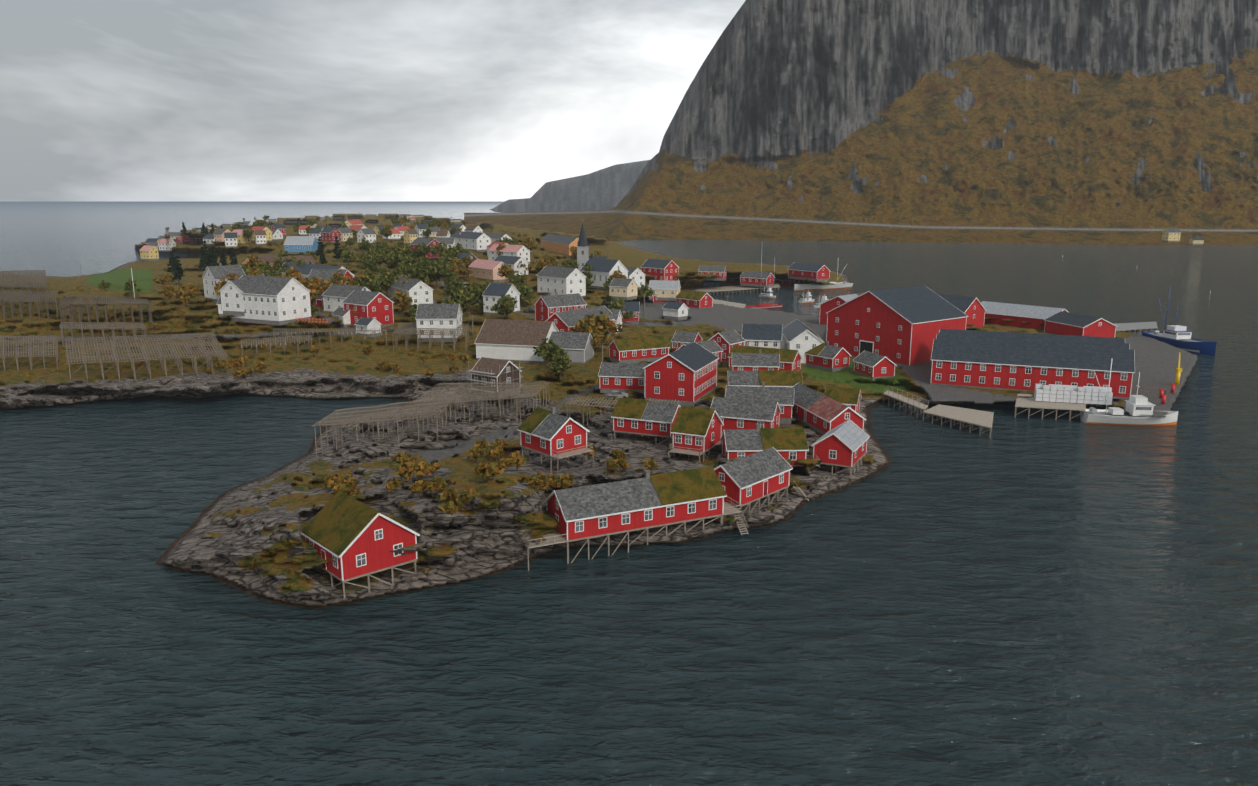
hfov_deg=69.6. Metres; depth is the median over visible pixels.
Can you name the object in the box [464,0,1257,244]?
mountain terrain
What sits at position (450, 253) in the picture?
tree
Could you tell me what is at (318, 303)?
red shed
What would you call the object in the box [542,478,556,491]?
bush
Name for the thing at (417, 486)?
bush
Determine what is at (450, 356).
bush
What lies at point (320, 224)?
house
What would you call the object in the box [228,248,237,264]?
tree
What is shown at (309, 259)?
house
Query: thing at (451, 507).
bush
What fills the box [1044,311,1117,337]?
warehouse
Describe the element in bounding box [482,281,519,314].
house
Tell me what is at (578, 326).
tree
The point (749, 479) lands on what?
cabin
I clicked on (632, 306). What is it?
house
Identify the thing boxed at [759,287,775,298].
boat
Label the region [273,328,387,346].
rack row
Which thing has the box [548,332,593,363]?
house
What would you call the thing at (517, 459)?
bush
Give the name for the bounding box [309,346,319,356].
bush
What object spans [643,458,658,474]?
bush
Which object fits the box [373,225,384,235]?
house
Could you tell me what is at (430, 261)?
tree
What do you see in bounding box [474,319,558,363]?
barn
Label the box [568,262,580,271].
tree
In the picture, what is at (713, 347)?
red cabin
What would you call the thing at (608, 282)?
tree
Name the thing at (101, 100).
sky
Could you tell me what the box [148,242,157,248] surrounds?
house
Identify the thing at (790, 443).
cabin
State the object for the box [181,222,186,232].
tree
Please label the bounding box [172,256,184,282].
tree
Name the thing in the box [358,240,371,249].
tree
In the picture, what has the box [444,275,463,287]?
tree
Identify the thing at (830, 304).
warehouse wing
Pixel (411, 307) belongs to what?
tree
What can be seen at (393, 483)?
bush
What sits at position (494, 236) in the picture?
house
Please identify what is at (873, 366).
cabin
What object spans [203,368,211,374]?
bush
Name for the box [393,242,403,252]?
tree
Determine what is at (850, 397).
cabin
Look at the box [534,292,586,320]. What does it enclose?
house
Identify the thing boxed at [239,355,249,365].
bush
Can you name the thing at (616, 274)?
tree
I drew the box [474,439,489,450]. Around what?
bush
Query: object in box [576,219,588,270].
church tower
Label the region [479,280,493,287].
tree
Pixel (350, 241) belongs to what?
tree
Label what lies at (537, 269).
tree
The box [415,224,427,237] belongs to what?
house
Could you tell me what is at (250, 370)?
bush
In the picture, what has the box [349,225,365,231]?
house
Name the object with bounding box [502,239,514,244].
tree
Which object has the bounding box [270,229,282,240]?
house
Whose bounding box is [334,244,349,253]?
tree
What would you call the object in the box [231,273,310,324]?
house
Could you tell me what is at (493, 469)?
bush
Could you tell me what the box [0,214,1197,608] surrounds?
terrain ground
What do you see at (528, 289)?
tree
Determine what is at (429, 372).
bush
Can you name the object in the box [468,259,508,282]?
house
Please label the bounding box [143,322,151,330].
bush
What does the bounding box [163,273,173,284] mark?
tree
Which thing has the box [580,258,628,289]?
church nave
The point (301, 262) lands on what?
tree
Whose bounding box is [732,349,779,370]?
cabin
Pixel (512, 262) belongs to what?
house
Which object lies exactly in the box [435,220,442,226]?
tree
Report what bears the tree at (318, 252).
on the terrain ground at (248, 538)
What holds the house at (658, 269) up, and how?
on the terrain ground at (248, 538)
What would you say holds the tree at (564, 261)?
on the terrain ground at (248, 538)
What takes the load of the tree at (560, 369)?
on the terrain ground at (248, 538)
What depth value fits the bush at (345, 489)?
113.89 m
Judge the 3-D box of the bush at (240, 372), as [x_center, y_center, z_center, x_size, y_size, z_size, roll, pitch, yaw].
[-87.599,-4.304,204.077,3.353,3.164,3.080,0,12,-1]
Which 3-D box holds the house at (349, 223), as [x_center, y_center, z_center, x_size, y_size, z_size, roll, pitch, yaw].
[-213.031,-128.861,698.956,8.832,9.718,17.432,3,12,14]
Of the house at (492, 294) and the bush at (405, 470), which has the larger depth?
the house at (492, 294)
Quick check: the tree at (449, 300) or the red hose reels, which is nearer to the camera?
the red hose reels
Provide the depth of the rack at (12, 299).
292.66 m
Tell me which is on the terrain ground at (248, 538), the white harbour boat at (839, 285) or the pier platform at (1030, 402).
the pier platform at (1030, 402)
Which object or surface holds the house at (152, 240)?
on the terrain ground at (248, 538)
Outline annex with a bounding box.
[217,295,230,317]
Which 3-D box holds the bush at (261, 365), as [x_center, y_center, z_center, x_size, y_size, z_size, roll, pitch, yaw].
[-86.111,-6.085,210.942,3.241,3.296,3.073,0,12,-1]
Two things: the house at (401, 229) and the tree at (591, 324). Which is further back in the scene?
the house at (401, 229)
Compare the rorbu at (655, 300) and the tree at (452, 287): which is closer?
the tree at (452, 287)
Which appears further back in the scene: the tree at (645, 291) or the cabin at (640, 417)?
the tree at (645, 291)
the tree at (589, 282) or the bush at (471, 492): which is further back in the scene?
the tree at (589, 282)
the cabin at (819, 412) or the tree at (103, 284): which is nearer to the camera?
the cabin at (819, 412)
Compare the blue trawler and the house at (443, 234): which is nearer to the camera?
the blue trawler
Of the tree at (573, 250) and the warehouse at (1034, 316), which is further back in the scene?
the tree at (573, 250)
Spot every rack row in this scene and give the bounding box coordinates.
[239,335,312,355]
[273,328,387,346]
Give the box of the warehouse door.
[859,340,873,353]
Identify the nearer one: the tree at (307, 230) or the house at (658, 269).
the house at (658, 269)
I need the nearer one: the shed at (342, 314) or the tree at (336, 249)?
the shed at (342, 314)
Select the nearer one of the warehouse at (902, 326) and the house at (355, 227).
the warehouse at (902, 326)
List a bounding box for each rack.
[0,270,47,293]
[0,290,57,319]
[0,335,58,370]
[58,294,152,334]
[59,322,147,347]
[64,332,227,381]
[296,317,328,322]
[312,396,456,457]
[392,322,468,351]
[409,381,550,428]
[565,395,679,426]
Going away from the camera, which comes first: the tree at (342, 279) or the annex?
the annex
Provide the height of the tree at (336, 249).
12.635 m
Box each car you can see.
[524,308,534,312]
[605,390,627,399]
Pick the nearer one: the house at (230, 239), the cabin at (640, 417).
the cabin at (640, 417)
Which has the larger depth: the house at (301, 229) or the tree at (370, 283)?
the house at (301, 229)
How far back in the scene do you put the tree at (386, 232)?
584.28 m
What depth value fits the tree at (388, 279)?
322.02 m
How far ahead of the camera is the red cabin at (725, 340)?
228.57 m
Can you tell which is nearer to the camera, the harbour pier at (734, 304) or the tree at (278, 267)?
the tree at (278, 267)
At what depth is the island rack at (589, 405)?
167.03 m
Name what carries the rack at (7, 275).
on the terrain ground at (248, 538)
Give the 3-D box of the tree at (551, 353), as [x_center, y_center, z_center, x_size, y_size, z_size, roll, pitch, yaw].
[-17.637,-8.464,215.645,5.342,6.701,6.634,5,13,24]
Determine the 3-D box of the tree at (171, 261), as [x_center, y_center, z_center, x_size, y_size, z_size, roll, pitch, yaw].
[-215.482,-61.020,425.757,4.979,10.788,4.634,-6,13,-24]
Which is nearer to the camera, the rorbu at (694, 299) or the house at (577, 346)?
the house at (577, 346)
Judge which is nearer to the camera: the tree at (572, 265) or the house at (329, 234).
the tree at (572, 265)
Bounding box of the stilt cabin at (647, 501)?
[520,466,742,570]
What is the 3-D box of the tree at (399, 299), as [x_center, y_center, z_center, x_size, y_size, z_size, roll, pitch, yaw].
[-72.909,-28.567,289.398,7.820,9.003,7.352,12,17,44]
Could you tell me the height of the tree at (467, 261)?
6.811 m
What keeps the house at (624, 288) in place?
on the terrain ground at (248, 538)
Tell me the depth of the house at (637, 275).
372.29 m
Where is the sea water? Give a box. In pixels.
[0,201,1257,785]
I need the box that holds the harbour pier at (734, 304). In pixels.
[713,299,745,307]
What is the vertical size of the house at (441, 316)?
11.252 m
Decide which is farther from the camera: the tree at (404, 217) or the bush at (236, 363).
the tree at (404, 217)
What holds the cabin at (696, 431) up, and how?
on the terrain ground at (248, 538)
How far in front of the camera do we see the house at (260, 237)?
577.12 m
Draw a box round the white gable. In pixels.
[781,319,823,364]
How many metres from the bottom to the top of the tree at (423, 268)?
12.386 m
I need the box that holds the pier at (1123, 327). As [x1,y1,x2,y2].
[1114,322,1157,332]
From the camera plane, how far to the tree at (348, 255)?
422.02 m
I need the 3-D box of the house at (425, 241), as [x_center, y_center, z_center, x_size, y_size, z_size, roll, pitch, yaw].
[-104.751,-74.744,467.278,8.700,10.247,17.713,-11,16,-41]
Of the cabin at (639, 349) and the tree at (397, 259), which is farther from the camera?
the tree at (397, 259)
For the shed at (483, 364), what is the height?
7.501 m
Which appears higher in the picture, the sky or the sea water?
the sky
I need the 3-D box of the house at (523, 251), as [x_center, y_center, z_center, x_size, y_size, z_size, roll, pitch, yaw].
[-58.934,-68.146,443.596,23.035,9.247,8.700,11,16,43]
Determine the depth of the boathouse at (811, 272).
435.40 m
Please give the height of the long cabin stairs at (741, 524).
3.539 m
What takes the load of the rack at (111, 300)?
on the terrain ground at (248, 538)
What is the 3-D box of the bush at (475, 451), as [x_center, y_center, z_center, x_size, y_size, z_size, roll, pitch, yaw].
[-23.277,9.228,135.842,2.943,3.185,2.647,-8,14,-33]
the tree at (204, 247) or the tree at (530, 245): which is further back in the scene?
the tree at (530, 245)
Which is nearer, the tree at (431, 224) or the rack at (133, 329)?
the rack at (133, 329)
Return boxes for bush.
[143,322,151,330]
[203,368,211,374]
[216,360,232,372]
[231,359,244,368]
[233,367,246,379]
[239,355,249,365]
[246,367,253,373]
[253,361,267,372]
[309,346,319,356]
[322,475,341,491]
[331,484,352,494]
[333,474,352,486]
[347,474,357,487]
[350,489,362,499]
[361,345,371,353]
[377,360,385,368]
[384,361,393,371]
[385,477,401,493]
[391,451,414,465]
[392,364,401,372]
[394,462,413,481]
[409,479,427,497]
[412,461,432,478]
[419,354,427,360]
[423,367,433,379]
[428,460,440,475]
[428,476,447,495]
[438,497,463,521]
[440,487,457,500]
[443,351,457,360]
[448,364,458,371]
[454,490,468,509]
[460,488,475,508]
[461,355,469,362]
[467,444,484,462]
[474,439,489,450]
[474,461,485,481]
[481,462,503,480]
[488,444,502,461]
[493,438,507,448]
[496,458,508,468]
[506,451,526,470]
[528,475,546,493]
[529,472,548,489]
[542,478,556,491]
[547,473,558,492]
[556,474,574,488]
[582,444,595,459]
[606,459,619,473]
[612,448,626,459]
[615,457,629,471]
[629,468,643,478]
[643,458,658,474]
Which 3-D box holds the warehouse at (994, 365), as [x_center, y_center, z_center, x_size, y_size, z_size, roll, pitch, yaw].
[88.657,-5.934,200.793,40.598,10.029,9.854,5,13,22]
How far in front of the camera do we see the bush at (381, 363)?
219.51 m
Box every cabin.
[301,491,419,597]
[517,407,593,472]
[608,335,669,362]
[611,398,680,445]
[668,405,723,462]
[671,331,702,351]
[677,340,722,366]
[709,328,745,363]
[710,395,780,431]
[714,447,792,516]
[720,423,819,467]
[725,382,793,423]
[727,370,802,387]
[728,345,802,370]
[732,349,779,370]
[792,383,865,434]
[804,341,851,371]
[806,420,869,477]
[824,386,861,413]
[853,350,896,380]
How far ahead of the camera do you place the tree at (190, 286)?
302.50 m
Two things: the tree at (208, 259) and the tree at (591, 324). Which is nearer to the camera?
the tree at (591, 324)
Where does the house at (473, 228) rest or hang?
on the terrain ground at (248, 538)
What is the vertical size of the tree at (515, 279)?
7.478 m
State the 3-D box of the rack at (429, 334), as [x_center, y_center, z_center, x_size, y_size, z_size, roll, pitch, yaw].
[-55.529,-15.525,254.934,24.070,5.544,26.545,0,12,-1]
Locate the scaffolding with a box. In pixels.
[467,361,523,400]
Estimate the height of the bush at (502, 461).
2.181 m
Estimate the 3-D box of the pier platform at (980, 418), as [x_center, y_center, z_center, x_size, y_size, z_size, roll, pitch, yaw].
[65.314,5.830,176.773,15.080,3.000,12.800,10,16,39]
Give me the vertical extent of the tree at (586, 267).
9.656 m
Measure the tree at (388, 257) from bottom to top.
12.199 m
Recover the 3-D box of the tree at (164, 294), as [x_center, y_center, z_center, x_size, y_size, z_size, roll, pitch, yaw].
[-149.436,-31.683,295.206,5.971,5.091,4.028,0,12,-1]
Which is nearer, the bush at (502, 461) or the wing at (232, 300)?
the bush at (502, 461)
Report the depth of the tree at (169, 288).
294.37 m
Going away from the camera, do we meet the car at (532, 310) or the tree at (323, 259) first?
the car at (532, 310)
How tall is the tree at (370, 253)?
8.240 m
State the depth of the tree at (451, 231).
602.65 m
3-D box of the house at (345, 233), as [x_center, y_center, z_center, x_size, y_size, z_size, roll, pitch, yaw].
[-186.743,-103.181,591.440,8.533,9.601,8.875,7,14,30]
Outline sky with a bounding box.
[0,0,745,200]
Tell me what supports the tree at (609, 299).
on the terrain ground at (248, 538)
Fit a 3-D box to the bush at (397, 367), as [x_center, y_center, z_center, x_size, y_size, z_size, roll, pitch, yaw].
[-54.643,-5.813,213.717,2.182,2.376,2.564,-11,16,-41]
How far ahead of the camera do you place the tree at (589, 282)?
351.75 m
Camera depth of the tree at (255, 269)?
289.67 m
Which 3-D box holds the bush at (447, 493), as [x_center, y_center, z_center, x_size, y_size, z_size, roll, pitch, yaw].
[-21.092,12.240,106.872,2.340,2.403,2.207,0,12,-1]
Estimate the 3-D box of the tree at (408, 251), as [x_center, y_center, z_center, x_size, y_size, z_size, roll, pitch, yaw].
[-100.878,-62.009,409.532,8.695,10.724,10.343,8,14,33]
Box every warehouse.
[826,286,967,365]
[931,339,1134,398]
[936,334,1129,348]
[938,294,985,329]
[939,329,1124,342]
[981,301,1067,330]
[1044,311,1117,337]
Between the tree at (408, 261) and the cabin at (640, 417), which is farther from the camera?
the tree at (408, 261)
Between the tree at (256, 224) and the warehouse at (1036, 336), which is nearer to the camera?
the warehouse at (1036, 336)
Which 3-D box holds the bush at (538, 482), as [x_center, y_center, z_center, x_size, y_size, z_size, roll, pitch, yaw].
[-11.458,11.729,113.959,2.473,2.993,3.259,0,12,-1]
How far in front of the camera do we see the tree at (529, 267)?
408.13 m
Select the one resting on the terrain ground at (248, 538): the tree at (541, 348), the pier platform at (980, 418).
the tree at (541, 348)
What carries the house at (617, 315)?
on the terrain ground at (248, 538)
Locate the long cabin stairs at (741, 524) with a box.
[733,503,748,535]
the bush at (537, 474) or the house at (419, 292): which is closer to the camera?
the bush at (537, 474)
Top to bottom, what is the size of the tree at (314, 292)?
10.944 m
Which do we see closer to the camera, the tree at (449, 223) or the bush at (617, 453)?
the bush at (617, 453)
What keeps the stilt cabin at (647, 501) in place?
on the terrain ground at (248, 538)
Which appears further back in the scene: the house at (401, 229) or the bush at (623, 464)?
the house at (401, 229)
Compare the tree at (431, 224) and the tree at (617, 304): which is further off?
the tree at (431, 224)
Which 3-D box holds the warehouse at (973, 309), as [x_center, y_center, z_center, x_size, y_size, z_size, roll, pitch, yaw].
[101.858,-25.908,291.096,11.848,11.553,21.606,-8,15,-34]
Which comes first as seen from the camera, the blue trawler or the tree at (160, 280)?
the blue trawler
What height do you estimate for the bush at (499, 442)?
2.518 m
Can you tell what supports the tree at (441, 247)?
on the terrain ground at (248, 538)
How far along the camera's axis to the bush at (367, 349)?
238.24 m
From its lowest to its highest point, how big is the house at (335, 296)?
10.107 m
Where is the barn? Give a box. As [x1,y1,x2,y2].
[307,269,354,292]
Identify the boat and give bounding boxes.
[745,257,782,308]
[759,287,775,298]
[794,266,852,290]
[798,290,814,302]
[814,294,827,307]
[1080,358,1178,425]
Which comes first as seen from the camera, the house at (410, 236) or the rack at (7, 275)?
the rack at (7, 275)
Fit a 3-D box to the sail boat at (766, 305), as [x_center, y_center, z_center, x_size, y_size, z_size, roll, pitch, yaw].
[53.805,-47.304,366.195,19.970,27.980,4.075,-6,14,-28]
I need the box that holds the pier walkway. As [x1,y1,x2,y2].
[883,385,928,417]
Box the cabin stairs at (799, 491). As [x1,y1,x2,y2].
[793,480,808,500]
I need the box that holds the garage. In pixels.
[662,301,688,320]
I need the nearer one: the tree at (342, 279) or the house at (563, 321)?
the house at (563, 321)
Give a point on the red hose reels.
(1162, 396)
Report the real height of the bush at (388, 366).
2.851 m
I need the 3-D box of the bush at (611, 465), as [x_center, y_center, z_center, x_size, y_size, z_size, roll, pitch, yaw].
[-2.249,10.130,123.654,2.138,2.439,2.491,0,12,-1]
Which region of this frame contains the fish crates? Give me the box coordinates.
[1034,384,1112,404]
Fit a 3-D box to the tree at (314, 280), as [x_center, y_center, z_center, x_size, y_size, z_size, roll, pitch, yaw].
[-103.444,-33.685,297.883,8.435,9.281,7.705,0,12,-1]
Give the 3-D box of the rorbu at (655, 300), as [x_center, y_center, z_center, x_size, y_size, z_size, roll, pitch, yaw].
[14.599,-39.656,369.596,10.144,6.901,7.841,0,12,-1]
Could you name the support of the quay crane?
on the terrain ground at (248, 538)
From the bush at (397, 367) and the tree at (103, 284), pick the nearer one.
the bush at (397, 367)
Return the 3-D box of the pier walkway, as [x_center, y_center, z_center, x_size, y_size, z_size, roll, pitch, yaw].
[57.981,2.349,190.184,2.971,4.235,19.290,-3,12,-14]
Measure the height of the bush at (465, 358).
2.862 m
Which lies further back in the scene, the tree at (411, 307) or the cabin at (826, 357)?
the tree at (411, 307)
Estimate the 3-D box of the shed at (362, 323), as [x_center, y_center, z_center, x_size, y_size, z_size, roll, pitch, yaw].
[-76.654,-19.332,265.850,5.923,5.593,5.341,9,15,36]
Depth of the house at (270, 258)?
385.82 m
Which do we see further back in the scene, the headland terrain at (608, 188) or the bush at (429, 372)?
the headland terrain at (608, 188)
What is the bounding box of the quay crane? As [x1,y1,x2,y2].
[1175,352,1181,385]
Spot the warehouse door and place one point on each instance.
(866, 345)
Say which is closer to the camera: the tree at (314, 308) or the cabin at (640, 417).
the cabin at (640, 417)
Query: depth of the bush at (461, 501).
104.27 m
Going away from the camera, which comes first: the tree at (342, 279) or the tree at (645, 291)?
the tree at (342, 279)
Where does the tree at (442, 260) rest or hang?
on the terrain ground at (248, 538)
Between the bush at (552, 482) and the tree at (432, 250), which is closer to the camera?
the bush at (552, 482)
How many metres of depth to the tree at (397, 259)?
399.15 m
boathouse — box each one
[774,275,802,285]
[788,262,830,281]
[1189,238,1203,244]
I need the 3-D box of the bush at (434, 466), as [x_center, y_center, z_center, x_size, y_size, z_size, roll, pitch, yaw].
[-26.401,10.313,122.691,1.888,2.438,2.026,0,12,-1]
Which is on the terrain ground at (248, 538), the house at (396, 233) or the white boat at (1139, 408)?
the house at (396, 233)
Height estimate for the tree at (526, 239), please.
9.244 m
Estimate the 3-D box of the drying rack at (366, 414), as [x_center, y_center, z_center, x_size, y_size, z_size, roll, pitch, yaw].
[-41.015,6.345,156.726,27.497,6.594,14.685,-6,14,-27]
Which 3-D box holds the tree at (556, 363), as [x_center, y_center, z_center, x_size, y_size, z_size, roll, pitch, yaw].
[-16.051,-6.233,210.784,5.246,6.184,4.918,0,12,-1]
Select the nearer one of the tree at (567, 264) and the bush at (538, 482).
the bush at (538, 482)
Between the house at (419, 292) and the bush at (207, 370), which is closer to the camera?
the bush at (207, 370)
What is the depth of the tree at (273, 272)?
330.90 m
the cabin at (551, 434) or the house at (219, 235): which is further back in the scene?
the house at (219, 235)
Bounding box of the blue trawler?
[1141,286,1216,355]
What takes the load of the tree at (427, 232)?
on the terrain ground at (248, 538)
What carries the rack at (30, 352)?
on the terrain ground at (248, 538)
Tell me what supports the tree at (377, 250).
on the terrain ground at (248, 538)
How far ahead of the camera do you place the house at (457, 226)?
673.42 m
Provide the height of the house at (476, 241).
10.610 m
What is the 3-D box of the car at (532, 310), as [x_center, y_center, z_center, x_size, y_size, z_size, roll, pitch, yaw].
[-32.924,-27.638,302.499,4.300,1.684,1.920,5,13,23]
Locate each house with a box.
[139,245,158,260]
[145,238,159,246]
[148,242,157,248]
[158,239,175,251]
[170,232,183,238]
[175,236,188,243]
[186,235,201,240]
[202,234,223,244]
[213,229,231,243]
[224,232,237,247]
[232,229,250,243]
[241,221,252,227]
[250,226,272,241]
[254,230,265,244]
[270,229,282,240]
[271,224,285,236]
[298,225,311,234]
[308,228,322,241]
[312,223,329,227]
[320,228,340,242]
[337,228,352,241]
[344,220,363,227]
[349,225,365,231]
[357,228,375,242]
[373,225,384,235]
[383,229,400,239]
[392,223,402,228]
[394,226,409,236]
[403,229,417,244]
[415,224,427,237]
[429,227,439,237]
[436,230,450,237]
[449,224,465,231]
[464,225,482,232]
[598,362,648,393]
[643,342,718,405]
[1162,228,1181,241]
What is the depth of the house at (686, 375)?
181.08 m
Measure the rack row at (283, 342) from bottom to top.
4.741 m
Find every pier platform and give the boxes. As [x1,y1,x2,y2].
[923,404,993,437]
[1014,394,1085,420]
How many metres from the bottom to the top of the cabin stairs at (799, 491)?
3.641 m
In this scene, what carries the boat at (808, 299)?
on the sea water
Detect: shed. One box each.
[310,293,323,308]
[331,307,350,326]
[354,317,381,336]
[469,357,521,398]
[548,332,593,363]
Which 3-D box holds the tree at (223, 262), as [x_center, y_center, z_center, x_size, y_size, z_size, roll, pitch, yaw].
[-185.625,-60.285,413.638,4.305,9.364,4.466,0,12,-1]
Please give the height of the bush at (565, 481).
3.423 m
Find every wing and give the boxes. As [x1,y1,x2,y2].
[219,277,244,315]
[819,294,857,324]
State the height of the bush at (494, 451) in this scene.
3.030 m
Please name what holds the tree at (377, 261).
on the terrain ground at (248, 538)
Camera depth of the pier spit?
431.74 m
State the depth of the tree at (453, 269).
375.23 m
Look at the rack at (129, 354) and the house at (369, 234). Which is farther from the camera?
the house at (369, 234)
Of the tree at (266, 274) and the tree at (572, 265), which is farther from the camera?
the tree at (572, 265)
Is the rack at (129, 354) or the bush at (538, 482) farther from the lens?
the rack at (129, 354)
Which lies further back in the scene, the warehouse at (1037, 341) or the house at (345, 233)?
the house at (345, 233)
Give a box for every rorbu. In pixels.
[653,294,675,302]
[675,290,713,308]
[698,265,726,280]
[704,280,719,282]
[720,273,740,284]
[740,271,774,286]
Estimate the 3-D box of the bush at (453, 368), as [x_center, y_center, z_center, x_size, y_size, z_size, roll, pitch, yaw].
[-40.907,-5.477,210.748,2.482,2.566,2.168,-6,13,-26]
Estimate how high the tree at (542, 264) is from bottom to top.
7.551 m
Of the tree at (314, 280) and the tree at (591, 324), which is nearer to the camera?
the tree at (591, 324)
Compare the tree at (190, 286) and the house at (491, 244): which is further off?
the house at (491, 244)
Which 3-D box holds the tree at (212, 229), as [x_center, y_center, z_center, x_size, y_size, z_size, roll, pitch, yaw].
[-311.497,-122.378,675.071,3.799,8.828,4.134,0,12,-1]
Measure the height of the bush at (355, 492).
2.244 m
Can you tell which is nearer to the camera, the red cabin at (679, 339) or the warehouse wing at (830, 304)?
the red cabin at (679, 339)
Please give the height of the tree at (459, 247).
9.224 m
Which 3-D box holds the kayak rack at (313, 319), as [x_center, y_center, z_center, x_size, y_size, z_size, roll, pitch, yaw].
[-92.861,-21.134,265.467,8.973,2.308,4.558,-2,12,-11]
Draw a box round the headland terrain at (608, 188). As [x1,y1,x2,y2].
[489,160,649,212]
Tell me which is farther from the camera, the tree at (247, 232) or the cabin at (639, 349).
the tree at (247, 232)
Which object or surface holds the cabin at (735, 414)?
on the terrain ground at (248, 538)
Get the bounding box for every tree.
[97,280,108,290]
[124,282,136,294]
[125,278,137,292]
[153,275,166,287]
[161,285,173,298]
[162,288,177,298]
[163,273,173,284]
[166,252,173,271]
[171,257,177,273]
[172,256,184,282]
[172,285,195,306]
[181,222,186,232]
[186,283,199,292]
[198,247,206,270]
[200,241,207,259]
[205,249,212,265]
[209,223,214,233]
[209,247,218,265]
[214,272,239,295]
[219,251,226,265]
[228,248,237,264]
[231,222,240,228]
[241,264,251,274]
[242,228,253,241]
[244,254,263,268]
[246,267,259,275]
[249,222,260,228]
[252,261,272,271]
[260,272,278,276]
[271,269,281,276]
[272,250,298,265]
[272,264,285,275]
[279,267,310,286]
[283,258,295,262]
[286,259,311,273]
[293,222,300,233]
[299,252,314,258]
[299,276,322,302]
[304,220,312,224]
[305,226,311,233]
[308,277,327,289]
[310,303,318,314]
[315,236,325,255]
[319,248,327,263]
[320,281,335,293]
[328,269,353,285]
[332,236,342,261]
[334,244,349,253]
[340,250,355,263]
[345,236,355,248]
[352,269,381,291]
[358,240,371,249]
[358,252,371,263]
[358,269,373,279]
[361,256,380,273]
[363,249,375,257]
[369,240,381,247]
[370,245,384,254]
[372,254,381,271]
[377,245,401,270]
[377,269,400,297]
[378,226,391,240]
[391,218,399,223]
[391,290,412,316]
[392,262,410,276]
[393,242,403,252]
[393,251,406,267]
[396,256,415,270]
[398,244,417,259]
[400,215,410,224]
[404,260,438,282]
[407,304,417,312]
[408,310,416,327]
[414,254,435,268]
[415,243,428,259]
[422,228,431,236]
[426,244,441,259]
[428,221,434,227]
[428,261,442,287]
[433,256,455,278]
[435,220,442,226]
[436,242,452,254]
[436,263,457,287]
[437,252,451,261]
[439,249,456,257]
[441,298,461,306]
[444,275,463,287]
[444,279,466,297]
[445,220,453,228]
[448,247,458,256]
[448,266,458,274]
[449,227,458,235]
[450,289,475,318]
[451,243,462,252]
[452,257,460,267]
[456,262,471,279]
[462,257,473,267]
[467,284,480,299]
[473,286,486,311]
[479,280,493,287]
[490,299,507,319]
[494,294,516,318]
[496,243,505,254]
[498,263,516,283]
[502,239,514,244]
[506,273,526,284]
[515,282,533,296]
[517,284,534,306]
[520,238,537,254]
[524,237,538,248]
[525,264,533,269]
[533,338,561,365]
[534,266,540,273]
[536,258,549,269]
[540,343,568,361]
[543,255,557,265]
[549,354,571,379]
[553,358,564,372]
[561,258,574,265]
[562,260,578,266]
[565,319,594,331]
[568,246,576,260]
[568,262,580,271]
[571,316,603,345]
[571,319,600,348]
[582,264,592,278]
[584,310,622,345]
[586,276,593,285]
[594,251,600,255]
[603,277,613,288]
[603,294,614,305]
[608,298,633,319]
[609,270,626,280]
[637,284,652,298]
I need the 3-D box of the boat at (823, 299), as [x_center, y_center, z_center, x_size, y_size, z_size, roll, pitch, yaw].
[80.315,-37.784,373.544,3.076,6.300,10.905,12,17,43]
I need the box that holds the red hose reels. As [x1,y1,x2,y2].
[1159,384,1175,403]
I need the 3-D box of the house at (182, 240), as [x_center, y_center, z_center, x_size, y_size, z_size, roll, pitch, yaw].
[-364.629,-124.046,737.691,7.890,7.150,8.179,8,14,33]
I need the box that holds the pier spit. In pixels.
[685,283,779,294]
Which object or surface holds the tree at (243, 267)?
on the terrain ground at (248, 538)
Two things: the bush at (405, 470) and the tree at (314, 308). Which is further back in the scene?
the tree at (314, 308)
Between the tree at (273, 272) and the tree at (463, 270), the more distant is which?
the tree at (463, 270)
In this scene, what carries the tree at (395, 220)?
on the terrain ground at (248, 538)
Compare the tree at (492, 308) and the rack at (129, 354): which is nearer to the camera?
the rack at (129, 354)

